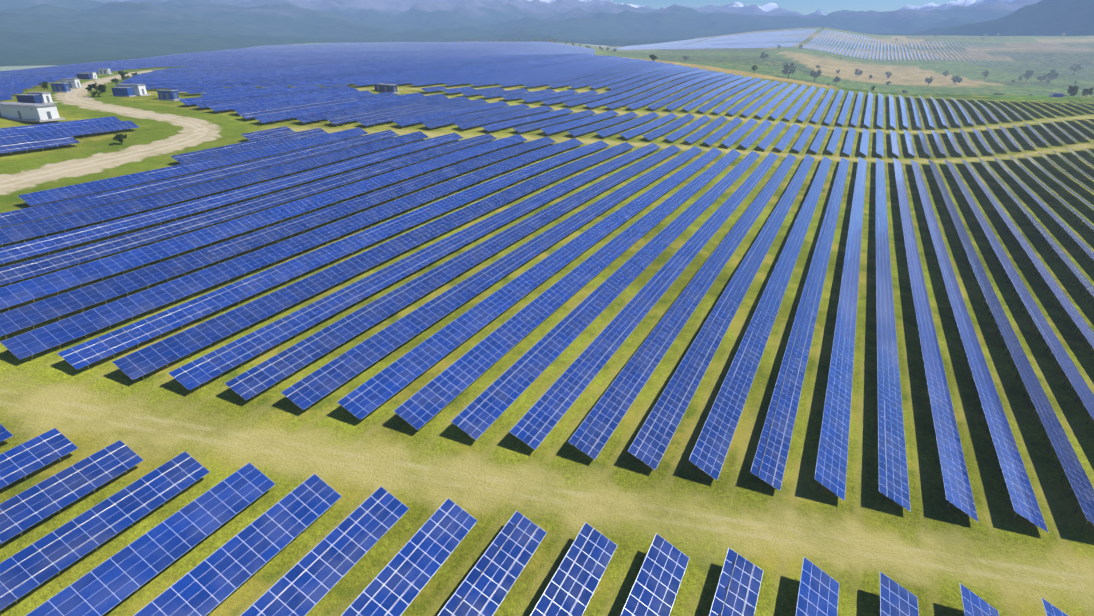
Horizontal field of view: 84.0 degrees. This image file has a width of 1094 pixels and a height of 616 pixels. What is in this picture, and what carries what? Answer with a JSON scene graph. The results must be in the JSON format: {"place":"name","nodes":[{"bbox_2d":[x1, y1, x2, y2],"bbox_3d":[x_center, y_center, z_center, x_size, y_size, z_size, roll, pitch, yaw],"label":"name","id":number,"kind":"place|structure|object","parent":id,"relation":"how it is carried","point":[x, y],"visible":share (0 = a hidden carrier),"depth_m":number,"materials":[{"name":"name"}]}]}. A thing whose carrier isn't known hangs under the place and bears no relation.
{"place":"outdoors","nodes":[
{"label":"outdoors","id":0,"kind":"place"},
{"bbox_2d":[0,27,1093,615],"bbox_3d":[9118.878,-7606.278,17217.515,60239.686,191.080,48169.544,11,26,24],"label":"ground","id":1,"kind":"structure","parent":0,"point":[930,551],"depth_m":88.57,"materials":[{"name":"green plant"}]},
{"bbox_2d":[0,102,64,121],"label":"building","id":2,"kind":"structure","parent":1,"relation":"on","point":[28,112],"depth_m":168.40,"materials":[{"name":"concrete"}]},
{"bbox_2d":[16,92,56,103],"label":"building","id":3,"kind":"structure","parent":1,"relation":"on","point":[39,97],"depth_m":191.69,"materials":[{"name":"concrete"}]},
{"bbox_2d":[38,81,48,88],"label":"tree","id":4,"kind":"object","parent":1,"relation":"on","point":[44,85],"visible":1,"depth_m":238.42,"materials":[{"name":"green plant"}]},
{"bbox_2d":[49,83,74,92],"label":"building","id":5,"kind":"structure","parent":1,"relation":"on","point":[61,87],"depth_m":228.35,"materials":[{"name":"metal"}]},
{"bbox_2d":[58,79,84,87],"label":"building","id":6,"kind":"structure","parent":1,"relation":"on","point":[74,83],"depth_m":247.28,"materials":[{"name":"concrete"}]},
{"bbox_2d":[76,72,99,79],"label":"building","id":7,"kind":"structure","parent":1,"relation":"on","point":[88,75],"depth_m":319.34,"materials":[{"name":"concrete"}]},
{"bbox_2d":[85,81,105,96],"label":"tree","id":8,"kind":"object","parent":1,"relation":"on","point":[101,87],"visible":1,"depth_m":213.69,"materials":[{"name":"green plant"}]},
{"bbox_2d":[98,68,110,73],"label":"building","id":9,"kind":"structure","parent":1,"relation":"on","point":[104,70],"depth_m":386.49,"materials":[{"name":"concrete"}]},
{"bbox_2d":[113,132,126,144],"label":"tree","id":10,"kind":"object","parent":1,"relation":"on","point":[118,137],"visible":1,"depth_m":158.65,"materials":[{"name":"green plant"}]},
{"bbox_2d":[118,71,129,79],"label":"tree","id":11,"kind":"object","parent":1,"relation":"on","point":[123,75],"visible":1,"depth_m":313.56,"materials":[{"name":"green plant"}]},
{"bbox_2d":[111,84,150,96],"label":"building","id":12,"kind":"structure","parent":1,"relation":"on","point":[125,90],"depth_m":219.92,"materials":[{"name":"concrete"}]},
{"bbox_2d":[155,90,179,100],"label":"building","id":13,"kind":"structure","parent":1,"relation":"on","point":[169,95],"depth_m":214.10,"materials":[{"name":"metal"}]},
{"bbox_2d":[374,83,399,93],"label":"building","id":14,"kind":"structure","parent":1,"relation":"on","point":[382,88],"depth_m":264.16,"materials":[{"name":"concrete"}]},
{"bbox_2d":[0,41,1093,615],"bbox_3d":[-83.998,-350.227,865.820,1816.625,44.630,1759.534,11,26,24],"label":"solar array","id":15,"kind":"object","parent":1,"relation":"on","point":[314,575],"visible":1,"depth_m":106.99,"materials":[{"name":"blue glass"}]},
{"bbox_2d":[649,54,657,59],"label":"tree","id":16,"kind":"object","parent":1,"relation":"on","point":[653,57],"visible":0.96,"depth_m":531.11,"materials":[{"name":"green plant"}]},
{"bbox_2d":[760,52,768,59],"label":"tree","id":17,"kind":"object","parent":1,"relation":"on","point":[763,55],"visible":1,"depth_m":1291.41,"materials":[{"name":"green plant"}]},
{"bbox_2d":[612,29,954,60],"bbox_3d":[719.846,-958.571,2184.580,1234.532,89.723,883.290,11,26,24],"label":"solar array","id":18,"kind":"object","parent":1,"relation":"on","point":[724,41],"visible":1,"depth_m":2092.42,"materials":[{"name":"blue glass"}]},
{"bbox_2d":[782,63,796,77],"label":"tree","id":19,"kind":"object","parent":1,"relation":"on","point":[786,68],"visible":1,"depth_m":1002.20,"materials":[{"name":"green plant"}]},
{"bbox_2d":[809,69,821,81],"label":"tree","id":20,"kind":"object","parent":1,"relation":"on","point":[813,73],"visible":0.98,"depth_m":1018.94,"materials":[{"name":"green plant"}]},
{"bbox_2d":[832,76,840,84],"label":"tree","id":21,"kind":"object","parent":1,"relation":"on","point":[837,79],"visible":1,"depth_m":1026.71,"materials":[{"name":"green plant"}]},
{"bbox_2d":[854,69,862,76],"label":"tree","id":22,"kind":"object","parent":1,"relation":"on","point":[857,73],"visible":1,"depth_m":1260.03,"materials":[{"name":"green plant"}]},
{"bbox_2d":[925,77,932,84],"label":"tree","id":23,"kind":"object","parent":1,"relation":"on","point":[929,81],"visible":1,"depth_m":1095.14,"materials":[{"name":"green plant"}]},
{"bbox_2d":[953,76,962,82],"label":"tree","id":24,"kind":"object","parent":1,"relation":"on","point":[958,79],"visible":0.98,"depth_m":1120.29,"materials":[{"name":"green plant"}]},
{"bbox_2d":[980,70,988,79],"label":"tree","id":25,"kind":"object","parent":1,"relation":"on","point":[986,73],"visible":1,"depth_m":1222.43,"materials":[{"name":"green plant"}]},
{"bbox_2d":[896,41,1093,80],"bbox_3d":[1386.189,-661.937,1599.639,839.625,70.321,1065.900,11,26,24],"label":"solar array","id":26,"kind":"object","parent":1,"relation":"on","point":[1001,53],"visible":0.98,"depth_m":1783.34,"materials":[{"name":"glass"}]},
{"bbox_2d":[1023,70,1033,82],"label":"tree","id":27,"kind":"object","parent":1,"relation":"on","point":[1029,73],"visible":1,"depth_m":1154.79,"materials":[{"name":"green plant"}]},
{"bbox_2d":[1041,70,1058,82],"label":"tree","id":28,"kind":"object","parent":1,"relation":"on","point":[1052,74],"visible":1,"depth_m":1151.79,"materials":[{"name":"green plant"}]},
{"bbox_2d":[1048,92,1063,97],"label":"cabin","id":29,"kind":"object","parent":1,"relation":"on","point":[1056,94],"visible":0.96,"depth_m":503.00,"materials":[{"name":"concrete"}]},
{"bbox_2d":[1067,86,1078,96],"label":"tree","id":30,"kind":"object","parent":1,"relation":"on","point":[1071,90],"visible":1,"depth_m":518.53,"materials":[{"name":"green plant"}]},
{"bbox_2d":[1069,64,1082,74],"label":"tree","id":31,"kind":"object","parent":1,"relation":"on","point":[1079,67],"visible":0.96,"depth_m":1303.17,"materials":[{"name":"green plant"}]},
{"bbox_2d":[1081,87,1093,96],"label":"tree","id":32,"kind":"object","parent":1,"relation":"on","point":[1088,91],"visible":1,"depth_m":517.91,"materials":[{"name":"green plant"}]},
{"bbox_2d":[0,0,1093,66],"bbox_3d":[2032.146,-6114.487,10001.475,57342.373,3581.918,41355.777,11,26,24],"label":"mountains","id":33,"kind":"structure","parent":0,"point":[46,32],"depth_m":8018.67,"materials":[{"name":"stone"}]},
{"bbox_2d":[612,0,977,14],"label":"sky","id":34,"kind":"structure","parent":0,"point":[805,7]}
]}

